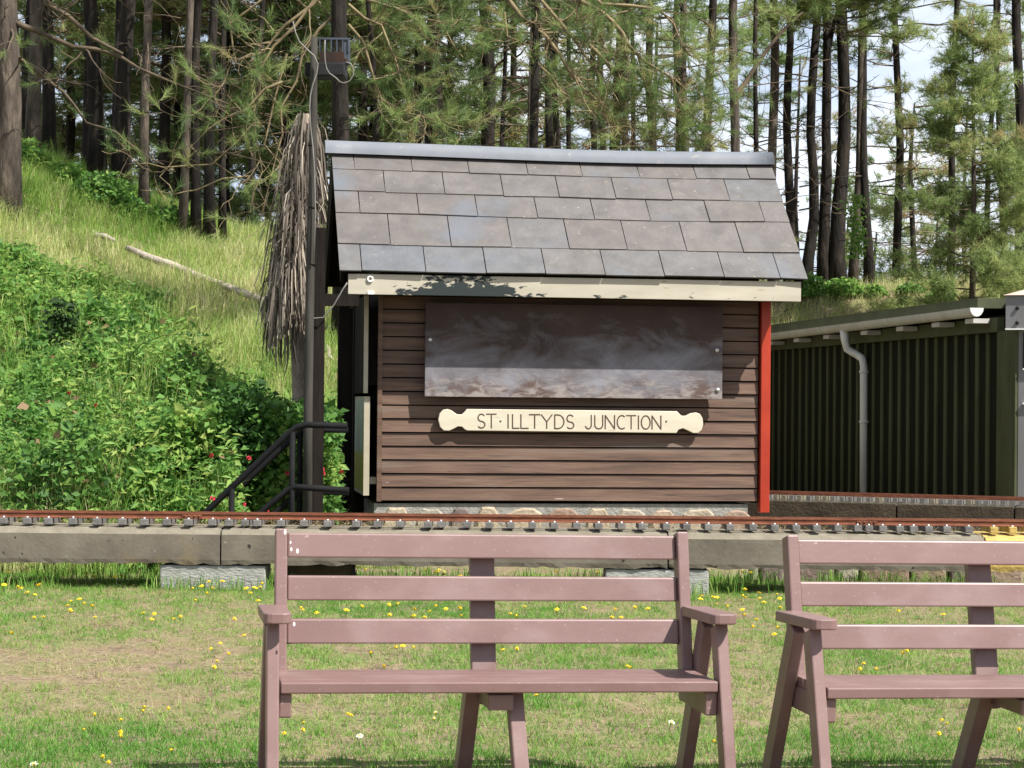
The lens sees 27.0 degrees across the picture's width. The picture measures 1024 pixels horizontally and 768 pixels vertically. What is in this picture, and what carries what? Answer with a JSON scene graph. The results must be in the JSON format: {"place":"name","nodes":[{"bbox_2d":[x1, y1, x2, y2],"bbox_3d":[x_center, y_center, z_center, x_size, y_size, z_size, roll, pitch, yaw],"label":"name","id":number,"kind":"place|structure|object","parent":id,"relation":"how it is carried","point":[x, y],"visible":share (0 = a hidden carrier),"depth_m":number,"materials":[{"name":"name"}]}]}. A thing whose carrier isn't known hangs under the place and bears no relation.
{"place":"outdoors","nodes":[
{"label":"outdoors","id":0,"kind":"place"},
{"bbox_2d":[0,169,1023,767],"bbox_3d":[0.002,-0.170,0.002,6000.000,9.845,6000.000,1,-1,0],"label":"ground","id":1,"kind":"structure","parent":0,"point":[170,659],"depth_m":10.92,"materials":[{"name":"green plant"}]},
{"bbox_2d":[21,136,52,167],"bbox_3d":[-6.875,-3.229,29.740,0.880,0.510,0.756,0,-1,32],"label":"shrub","id":2,"kind":"object","parent":1,"relation":"on","point":[29,145],"visible":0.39,"depth_m":29.65,"materials":[{"name":"green plant"}]},
{"bbox_2d":[21,0,78,138],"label":"pine tree","id":3,"kind":"object","parent":1,"relation":"on","point":[24,69],"visible":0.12,"depth_m":39.95,"materials":[{"name":"brown plant"}]},
{"bbox_2d":[33,298,88,350],"bbox_3d":[-4.831,-0.457,22.819,0.608,0.947,0.616,1,-1,-15],"label":"weed plant","id":4,"kind":"object","parent":1,"relation":"on","point":[61,318],"visible":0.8,"depth_m":22.77,"materials":[{"name":"green plant"}]},
{"bbox_2d":[25,0,100,153],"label":"pine tree","id":5,"kind":"object","parent":1,"relation":"on","point":[33,117],"visible":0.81,"depth_m":29.98,"materials":[{"name":"brown plant"}]},
{"bbox_2d":[18,1,115,132],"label":"pine tree","id":6,"kind":"object","parent":1,"relation":"on","point":[64,106],"visible":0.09,"depth_m":44.93,"materials":[{"name":"green plant"}]},
{"bbox_2d":[44,159,94,182],"bbox_3d":[-6.209,-2.934,29.749,0.848,0.412,0.616,1,-1,0],"label":"shrub","id":7,"kind":"object","parent":1,"relation":"on","point":[73,168],"visible":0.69,"depth_m":29.60,"materials":[{"name":"green plant"}]},
{"bbox_2d":[42,0,131,159],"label":"pine tree","id":8,"kind":"object","parent":1,"relation":"on","point":[48,115],"visible":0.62,"depth_m":30.96,"materials":[{"name":"brown plant"}]},
{"bbox_2d":[19,2,185,164],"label":"pine tree","id":9,"kind":"object","parent":1,"relation":"on","point":[70,139],"visible":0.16,"depth_m":45.96,"materials":[{"name":"green plant"}]},
{"bbox_2d":[67,170,137,205],"bbox_3d":[-5.709,-2.665,29.261,1.137,0.545,0.956,1,-1,0],"label":"shrub","id":10,"kind":"object","parent":1,"relation":"on","point":[88,182],"visible":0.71,"depth_m":29.07,"materials":[{"name":"green plant"}]},
{"bbox_2d":[28,0,178,178],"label":"pine tree","id":11,"kind":"object","parent":1,"relation":"on","point":[96,154],"visible":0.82,"depth_m":30.22,"materials":[{"name":"brown plant"}]},
{"bbox_2d":[17,0,194,169],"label":"pine tree","id":12,"kind":"object","parent":1,"relation":"on","point":[21,6],"visible":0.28,"depth_m":40.98,"materials":[{"name":"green plant"}]},
{"bbox_2d":[0,522,227,564],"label":"concrete beam","id":13,"kind":"structure","parent":1,"relation":"on","point":[89,543],"depth_m":15.99,"materials":[{"name":"grey concrete"}]},
{"bbox_2d":[0,510,1023,532],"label":"rail track","id":14,"kind":"structure","parent":13,"relation":"on","point":[814,524],"depth_m":16.15,"materials":[{"name":"rusty steel"},{"name":"grey metal"}]},
{"bbox_2d":[97,0,135,189],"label":"pine tree","id":15,"kind":"object","parent":1,"relation":"on","point":[122,119],"visible":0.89,"depth_m":30.22,"materials":[{"name":"brown plant"}]},
{"bbox_2d":[101,191,150,220],"bbox_3d":[-5.294,-2.436,29.173,0.777,0.454,0.664,1,-1,-25],"label":"shrub","id":16,"kind":"object","parent":1,"relation":"on","point":[132,199],"visible":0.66,"depth_m":29.02,"materials":[{"name":"green plant"}]},
{"bbox_2d":[19,0,254,209],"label":"pine tree","id":17,"kind":"object","parent":1,"relation":"on","point":[134,153],"visible":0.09,"depth_m":48.24,"materials":[{"name":"green plant"}]},
{"bbox_2d":[0,0,290,222],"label":"pine tree","id":18,"kind":"object","parent":1,"relation":"on","point":[11,24],"visible":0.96,"depth_m":27.45,"materials":[{"name":"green plant"}]},
{"bbox_2d":[136,200,189,232],"bbox_3d":[-4.777,-2.278,29.204,0.835,0.484,0.744,1,-1,-24],"label":"shrub","id":19,"kind":"object","parent":1,"relation":"on","point":[171,212],"visible":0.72,"depth_m":29.03,"materials":[{"name":"green plant"}]},
{"bbox_2d":[0,238,336,572],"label":"bramble undergrowth","id":20,"kind":"object","parent":1,"relation":"on","point":[21,416],"visible":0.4,"depth_m":20.58,"materials":[{"name":"green plant"}]},
{"bbox_2d":[0,235,337,574],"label":"wild grass","id":21,"kind":"structure","parent":1,"relation":"on","point":[77,489],"depth_m":21.86,"materials":[{"name":"green plant"}]},
{"bbox_2d":[138,0,205,218],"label":"pine tree","id":22,"kind":"object","parent":1,"relation":"on","point":[144,180],"visible":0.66,"depth_m":29.30,"materials":[{"name":"brown plant"}]},
{"bbox_2d":[134,0,212,238],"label":"pine tree","id":23,"kind":"object","parent":1,"relation":"on","point":[195,212],"visible":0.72,"depth_m":29.05,"materials":[{"name":"brown plant"}]},
{"bbox_2d":[119,0,236,240],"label":"pine tree","id":24,"kind":"object","parent":1,"relation":"on","point":[222,174],"visible":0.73,"depth_m":29.38,"materials":[{"name":"brown plant"}]},
{"bbox_2d":[55,0,303,203],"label":"pine tree","id":25,"kind":"object","parent":1,"relation":"on","point":[177,172],"visible":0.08,"depth_m":46.80,"materials":[{"name":"green plant"}]},
{"bbox_2d":[23,0,357,202],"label":"pine tree","id":26,"kind":"object","parent":1,"relation":"on","point":[164,117],"visible":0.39,"depth_m":41.82,"materials":[{"name":"green plant"}]},
{"bbox_2d":[125,245,265,303],"bbox_3d":[-3.908,-1.356,26.551,2.608,0.849,0.296,0,-1,42],"label":"fallen log","id":27,"kind":"object","parent":1,"relation":"on","point":[131,249],"visible":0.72,"depth_m":26.84,"materials":[{"name":"wood"}]},
{"bbox_2d":[75,0,327,227],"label":"pine tree","id":28,"kind":"object","parent":1,"relation":"on","point":[241,216],"visible":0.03,"depth_m":49.97,"materials":[{"name":"green plant"}]},
{"bbox_2d":[160,562,270,589],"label":"concrete block","id":29,"kind":"structure","parent":1,"relation":"on","point":[236,571],"depth_m":16.01,"materials":[{"name":"grey concrete"}]},
{"bbox_2d":[81,0,358,221],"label":"pine tree","id":30,"kind":"object","parent":1,"relation":"on","point":[265,154],"visible":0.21,"depth_m":43.95,"materials":[{"name":"green plant"}]},
{"bbox_2d":[176,0,275,238],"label":"pine tree","id":31,"kind":"object","parent":1,"relation":"on","point":[183,204],"visible":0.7,"depth_m":28.95,"materials":[{"name":"brown plant"}]},
{"bbox_2d":[56,0,398,223],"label":"pine tree","id":32,"kind":"object","parent":1,"relation":"on","point":[155,168],"visible":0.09,"depth_m":46.98,"materials":[{"name":"green plant"}]},
{"bbox_2d":[105,376,349,524],"bbox_3d":[-2.503,0.758,18.561,2.199,1.700,0.772,1,-1,0],"label":"bramble foliage","id":33,"kind":"object","parent":1,"relation":"on","point":[283,417],"visible":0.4,"depth_m":18.36,"materials":[{"name":"green plant"}]},
{"bbox_2d":[148,0,327,242],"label":"pine tree","id":34,"kind":"object","parent":1,"relation":"on","point":[209,197],"visible":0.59,"depth_m":29.09,"materials":[{"name":"brown plant"}]},
{"bbox_2d":[140,422,348,573],"bbox_3d":[-2.206,0.960,17.442,1.742,1.314,0.052,1,-1,0],"label":"stair railing","id":35,"kind":"object","parent":1,"relation":"on","point":[290,489],"visible":0.62,"depth_m":17.42,"materials":[{"name":"black metal"}]},
{"bbox_2d":[104,4,406,227],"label":"pine tree","id":36,"kind":"object","parent":1,"relation":"on","point":[256,172],"visible":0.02,"depth_m":51.82,"materials":[{"name":"green plant"}]},
{"bbox_2d":[231,0,323,227],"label":"pine tree","id":37,"kind":"object","parent":1,"relation":"on","point":[251,165],"visible":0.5,"depth_m":32.00,"materials":[{"name":"brown plant"}]},
{"bbox_2d":[216,427,348,524],"bbox_3d":[-2.235,0.999,18.142,1.693,1.280,0.052,1,-1,0],"label":"stair railing","id":38,"kind":"object","parent":1,"relation":"on","point":[280,449],"visible":0.48,"depth_m":18.12,"materials":[{"name":"black metal"}]},
{"bbox_2d":[254,110,328,402],"bbox_3d":[-2.134,-0.921,21.015,0.812,3.573,0.789,1,-1,0],"label":"dead tree","id":39,"kind":"object","parent":1,"relation":"on","point":[286,279],"visible":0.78,"depth_m":20.88,"materials":[{"name":"brown plant"}]},
{"bbox_2d":[153,0,462,206],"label":"pine tree","id":40,"kind":"object","parent":1,"relation":"on","point":[360,58],"visible":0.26,"depth_m":42.01,"materials":[{"name":"green plant"}]},
{"bbox_2d":[97,0,533,344],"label":"pine tree","id":41,"kind":"object","parent":1,"relation":"on","point":[337,18],"visible":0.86,"depth_m":24.48,"materials":[{"name":"green plant"}]},
{"bbox_2d":[201,0,435,230],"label":"pine tree","id":42,"kind":"object","parent":1,"relation":"on","point":[234,210],"visible":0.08,"depth_m":48.00,"materials":[{"name":"green plant"}]},
{"bbox_2d":[287,564,355,575],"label":"concrete block","id":43,"kind":"structure","parent":1,"relation":"on","point":[321,569],"depth_m":16.24,"materials":[{"name":"black concrete"}]},
{"bbox_2d":[292,21,353,524],"bbox_3d":[-1.612,-0.692,18.134,0.527,4.732,0.386,1,-1,0],"label":"lamp pole","id":44,"kind":"object","parent":1,"relation":"on","point":[330,66],"visible":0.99,"depth_m":17.98,"materials":[{"name":"black metal"}]},
{"bbox_2d":[328,1,379,141],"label":"pine tree","id":45,"kind":"object","parent":1,"relation":"on","point":[376,137],"visible":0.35,"depth_m":33.02,"materials":[{"name":"brown plant"}]},
{"bbox_2d":[225,0,512,158],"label":"pine tree","id":46,"kind":"object","parent":1,"relation":"on","point":[362,101],"visible":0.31,"depth_m":42.74,"materials":[{"name":"green plant"}]},
{"bbox_2d":[252,0,504,143],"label":"pine tree","id":47,"kind":"object","parent":1,"relation":"on","point":[320,13],"visible":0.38,"depth_m":40.97,"materials":[{"name":"green plant"}]},
{"bbox_2d":[255,0,517,138],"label":"pine tree","id":48,"kind":"object","parent":1,"relation":"on","point":[295,92],"visible":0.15,"depth_m":45.44,"materials":[{"name":"green plant"}]},
{"bbox_2d":[243,0,542,222],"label":"pine tree","id":49,"kind":"object","parent":1,"relation":"on","point":[457,66],"visible":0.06,"depth_m":50.06,"materials":[{"name":"green plant"}]},
{"bbox_2d":[352,0,478,143],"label":"pine tree","id":50,"kind":"object","parent":1,"relation":"on","point":[427,141],"visible":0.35,"depth_m":33.98,"materials":[{"name":"brown plant"}]},
{"bbox_2d":[253,0,616,148],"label":"pine tree","id":51,"kind":"object","parent":1,"relation":"on","point":[518,130],"visible":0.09,"depth_m":45.22,"materials":[{"name":"green plant"}]},
{"bbox_2d":[370,1,510,146],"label":"pine tree","id":52,"kind":"object","parent":1,"relation":"on","point":[439,99],"visible":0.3,"depth_m":36.00,"materials":[{"name":"brown plant"}]},
{"bbox_2d":[221,524,666,568],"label":"concrete beam","id":53,"kind":"structure","parent":1,"relation":"on","point":[248,545],"depth_m":15.99,"materials":[{"name":"grey concrete"}]},
{"bbox_2d":[0,518,1022,534],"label":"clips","id":54,"kind":"object","parent":53,"relation":"on","point":[181,521],"visible":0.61,"depth_m":16.27,"materials":[{"name":"grey metal"}]},
{"bbox_2d":[479,2,495,146],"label":"pine tree","id":55,"kind":"object","parent":1,"relation":"on","point":[488,60],"visible":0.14,"depth_m":41.95,"materials":[{"name":"brown plant"}]},
{"bbox_2d":[350,0,639,149],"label":"pine tree","id":56,"kind":"object","parent":1,"relation":"on","point":[504,84],"visible":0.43,"depth_m":33.02,"materials":[{"name":"green plant"}]},
{"bbox_2d":[257,528,735,767],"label":"park bench","id":57,"kind":"object","parent":1,"relation":"on","point":[482,588],"visible":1,"depth_m":7.88,"materials":[{"name":"brown paint"}]},
{"bbox_2d":[0,562,1017,596],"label":"edge grass","id":58,"kind":"structure","parent":1,"relation":"on","point":[726,580],"depth_m":16.71,"materials":[{"name":"green plant"}]},
{"bbox_2d":[394,0,642,149],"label":"pine tree","id":59,"kind":"object","parent":1,"relation":"on","point":[513,69],"visible":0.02,"depth_m":52.09,"materials":[{"name":"green plant"}]},
{"bbox_2d":[422,0,627,148],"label":"pine tree","id":60,"kind":"object","parent":1,"relation":"on","point":[554,8],"visible":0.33,"depth_m":31.38,"materials":[{"name":"green plant"}]},
{"bbox_2d":[435,0,635,148],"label":"pine tree","id":61,"kind":"object","parent":1,"relation":"on","point":[556,128],"visible":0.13,"depth_m":34.99,"materials":[{"name":"green plant"}]},
{"bbox_2d":[419,0,664,148],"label":"pine tree","id":62,"kind":"object","parent":1,"relation":"on","point":[549,140],"visible":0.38,"depth_m":32.97,"materials":[{"name":"green plant"}]},
{"bbox_2d":[312,140,807,528],"bbox_3d":[0.267,-0.278,19.688,4.400,3.865,2.685,1,-1,-9],"label":"railway hut","id":63,"kind":"object","parent":1,"relation":"on","point":[487,277],"visible":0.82,"depth_m":18.96,"materials":[{"name":"brown paint"}]},
{"bbox_2d":[354,396,375,494],"bbox_3d":[-1.312,0.550,19.320,0.156,0.871,1.134,1,-1,-9],"label":"notice board","id":64,"kind":"object","parent":63,"relation":"attached to","point":[363,478],"visible":0.99,"depth_m":18.92,"materials":[{"name":"beige paint"}]},
{"bbox_2d":[438,409,702,432],"bbox_3d":[0.530,0.330,18.928,2.390,0.200,0.046,1,-1,-8],"label":"name board","id":65,"kind":"object","parent":63,"relation":"attached to","point":[571,421],"visible":1,"depth_m":18.91,"materials":[{"name":"beige wood"}]},
{"bbox_2d":[452,0,751,149],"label":"pine tree","id":66,"kind":"object","parent":1,"relation":"on","point":[593,127],"visible":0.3,"depth_m":36.05,"materials":[{"name":"green plant"}]},
{"bbox_2d":[467,0,766,151],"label":"pine tree","id":67,"kind":"object","parent":1,"relation":"on","point":[691,111],"visible":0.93,"depth_m":25.00,"materials":[{"name":"green plant"}]},
{"bbox_2d":[565,0,740,151],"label":"pine tree","id":68,"kind":"object","parent":1,"relation":"on","point":[649,46],"visible":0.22,"depth_m":36.01,"materials":[{"name":"green plant"}]},
{"bbox_2d":[603,566,708,594],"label":"concrete block","id":69,"kind":"structure","parent":1,"relation":"on","point":[699,575],"depth_m":16.01,"materials":[{"name":"grey concrete"}]},
{"bbox_2d":[540,0,804,151],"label":"pine tree","id":70,"kind":"object","parent":1,"relation":"on","point":[744,30],"visible":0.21,"depth_m":56.03,"materials":[{"name":"green plant"}]},
{"bbox_2d":[653,0,798,151],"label":"pine tree","id":71,"kind":"object","parent":1,"relation":"on","point":[713,13],"visible":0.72,"depth_m":34.02,"materials":[{"name":"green plant"}]},
{"bbox_2d":[729,0,813,371],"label":"pine tree","id":72,"kind":"object","parent":1,"relation":"on","point":[735,143],"visible":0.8,"depth_m":34.00,"materials":[{"name":"green plant"}]},
{"bbox_2d":[728,0,827,319],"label":"pine tree","id":73,"kind":"object","parent":1,"relation":"on","point":[755,117],"visible":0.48,"depth_m":38.00,"materials":[{"name":"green plant"}]},
{"bbox_2d":[764,0,816,281],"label":"pine tree","id":74,"kind":"object","parent":1,"relation":"on","point":[788,178],"visible":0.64,"depth_m":42.97,"materials":[{"name":"brown plant"}]},
{"bbox_2d":[701,50,880,282],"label":"pine tree","id":75,"kind":"object","parent":1,"relation":"on","point":[751,131],"visible":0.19,"depth_m":56.01,"materials":[{"name":"green plant"}]},
{"bbox_2d":[741,0,863,283],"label":"pine tree","id":76,"kind":"object","parent":1,"relation":"on","point":[824,243],"visible":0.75,"depth_m":43.48,"materials":[{"name":"brown plant"}]},
{"bbox_2d":[664,528,983,571],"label":"concrete beam","id":77,"kind":"structure","parent":1,"relation":"on","point":[724,549],"depth_m":15.99,"materials":[{"name":"grey concrete"}]},
{"bbox_2d":[761,17,886,285],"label":"pine tree","id":78,"kind":"object","parent":1,"relation":"on","point":[809,248],"visible":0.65,"depth_m":43.46,"materials":[{"name":"brown plant"}]},
{"bbox_2d":[765,0,892,283],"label":"pine tree","id":79,"kind":"object","parent":1,"relation":"on","point":[837,265],"visible":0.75,"depth_m":43.45,"materials":[{"name":"brown plant"}]},
{"bbox_2d":[836,194,871,259],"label":"ivy","id":80,"kind":"object","parent":79,"relation":"attached to","point":[855,230],"visible":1,"depth_m":41.70,"materials":[{"name":"green plant"}]},
{"bbox_2d":[748,0,913,306],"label":"pine tree","id":81,"kind":"object","parent":1,"relation":"on","point":[774,111],"visible":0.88,"depth_m":42.50,"materials":[{"name":"brown plant"}]},
{"bbox_2d":[737,0,942,273],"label":"pine tree","id":82,"kind":"object","parent":1,"relation":"on","point":[811,10],"visible":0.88,"depth_m":41.08,"materials":[{"name":"green plant"}]},
{"bbox_2d":[823,276,865,296],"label":"shrub","id":83,"kind":"object","parent":1,"relation":"on","point":[842,286],"visible":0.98,"depth_m":42.34,"materials":[{"name":"green plant"}]},
{"bbox_2d":[796,1,901,281],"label":"pine tree","id":84,"kind":"object","parent":1,"relation":"on","point":[853,268],"visible":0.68,"depth_m":43.48,"materials":[{"name":"needle"},{"name":"dark twig"},{"name":"dark bark"}]},
{"bbox_2d":[794,3,918,287],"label":"pine tree","id":85,"kind":"object","parent":1,"relation":"on","point":[868,264],"visible":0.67,"depth_m":43.45,"materials":[{"name":"brown plant"}]},
{"bbox_2d":[806,134,968,273],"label":"pine tree","id":86,"kind":"object","parent":1,"relation":"on","point":[915,174],"visible":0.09,"depth_m":65.17,"materials":[{"name":"green plant"}]},
{"bbox_2d":[762,535,1023,767],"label":"park bench","id":87,"kind":"object","parent":1,"relation":"on","point":[815,692],"visible":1,"depth_m":7.94,"materials":[{"name":"brown paint"}]},
{"bbox_2d":[770,298,1018,496],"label":"green shed","id":88,"kind":"structure","parent":1,"relation":"on","point":[921,399],"depth_m":28.68,"materials":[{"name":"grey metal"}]},
{"bbox_2d":[777,0,1015,283],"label":"pine tree","id":89,"kind":"object","parent":1,"relation":"on","point":[901,121],"visible":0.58,"depth_m":46.95,"materials":[{"name":"green plant"}]},
{"bbox_2d":[805,89,995,283],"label":"pine tree","id":90,"kind":"object","parent":1,"relation":"on","point":[912,227],"visible":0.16,"depth_m":54.04,"materials":[{"name":"green plant"}]},
{"bbox_2d":[871,80,1013,283],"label":"pine tree","id":91,"kind":"object","parent":1,"relation":"on","point":[916,213],"visible":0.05,"depth_m":57.34,"materials":[{"name":"green plant"}]},
{"bbox_2d":[862,0,1023,311],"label":"young pine","id":92,"kind":"object","parent":1,"relation":"on","point":[991,268],"visible":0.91,"depth_m":39.80,"materials":[{"name":"needle"},{"name":"dark twig"},{"name":"dark brown bark"}]},
{"bbox_2d":[869,0,1023,260],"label":"pine tree","id":93,"kind":"object","parent":1,"relation":"on","point":[890,208],"visible":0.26,"depth_m":50.38,"materials":[{"name":"green plant"}]},
{"bbox_2d":[888,0,1007,277],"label":"pine tree","id":94,"kind":"object","parent":1,"relation":"on","point":[951,166],"visible":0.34,"depth_m":44.99,"materials":[{"name":"green plant"}]},
{"bbox_2d":[929,0,1023,199],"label":"pine tree","id":95,"kind":"object","parent":1,"relation":"on","point":[1004,57],"visible":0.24,"depth_m":46.07,"materials":[{"name":"green plant"}]},
{"bbox_2d":[946,0,1023,275],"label":"pine tree","id":96,"kind":"object","parent":1,"relation":"on","point":[1017,49],"visible":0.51,"depth_m":42.97,"materials":[{"name":"green plant"}]},
{"bbox_2d":[973,531,1023,572],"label":"concrete beam","id":97,"kind":"structure","parent":1,"relation":"on","point":[1000,536],"depth_m":16.01,"materials":[{"name":"yellow paint"}]},
{"bbox_2d":[1004,290,1023,496],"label":"grey cabin","id":98,"kind":"object","parent":1,"relation":"on","point":[1014,310],"visible":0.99,"depth_m":24.45,"materials":[{"name":"metal"}]},
{"bbox_3d":[4.085,1.642,22.232,0.300,0.142,0.340,0,-1,22],"label":"concrete block","id":99,"kind":"object","parent":1,"relation":"on","visible":0},
{"bbox_2d":[738,499,901,529],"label":"concrete beam","id":100,"kind":"structure","parent":99,"relation":"on","point":[808,508],"depth_m":22.32,"materials":[{"name":"grey concrete"}]},
{"bbox_2d":[769,490,1023,505],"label":"siding track","id":101,"kind":"structure","parent":100,"relation":"on","point":[902,498],"depth_m":22.15,"materials":[{"name":"rusty steel"},{"name":"brown metal"}]},
{"bbox_3d":[5.296,1.649,21.738,0.300,0.142,0.340,0,-1,22],"label":"concrete block","id":102,"kind":"object","parent":1,"relation":"on","visible":0},
{"bbox_2d":[897,502,1018,531],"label":"concrete beam","id":103,"kind":"structure","parent":102,"relation":"on","point":[938,510],"depth_m":21.81,"materials":[{"name":"grey concrete"}]},
{"bbox_2d":[0,133,1023,568],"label":"bank grass","id":104,"kind":"structure","parent":0,"point":[238,251],"depth_m":27.27,"materials":[{"name":"green plant"}]},
{"bbox_2d":[18,0,1023,281],"label":"sky","id":105,"kind":"structure","parent":0,"point":[917,63],"materials":[{"name":"white"}]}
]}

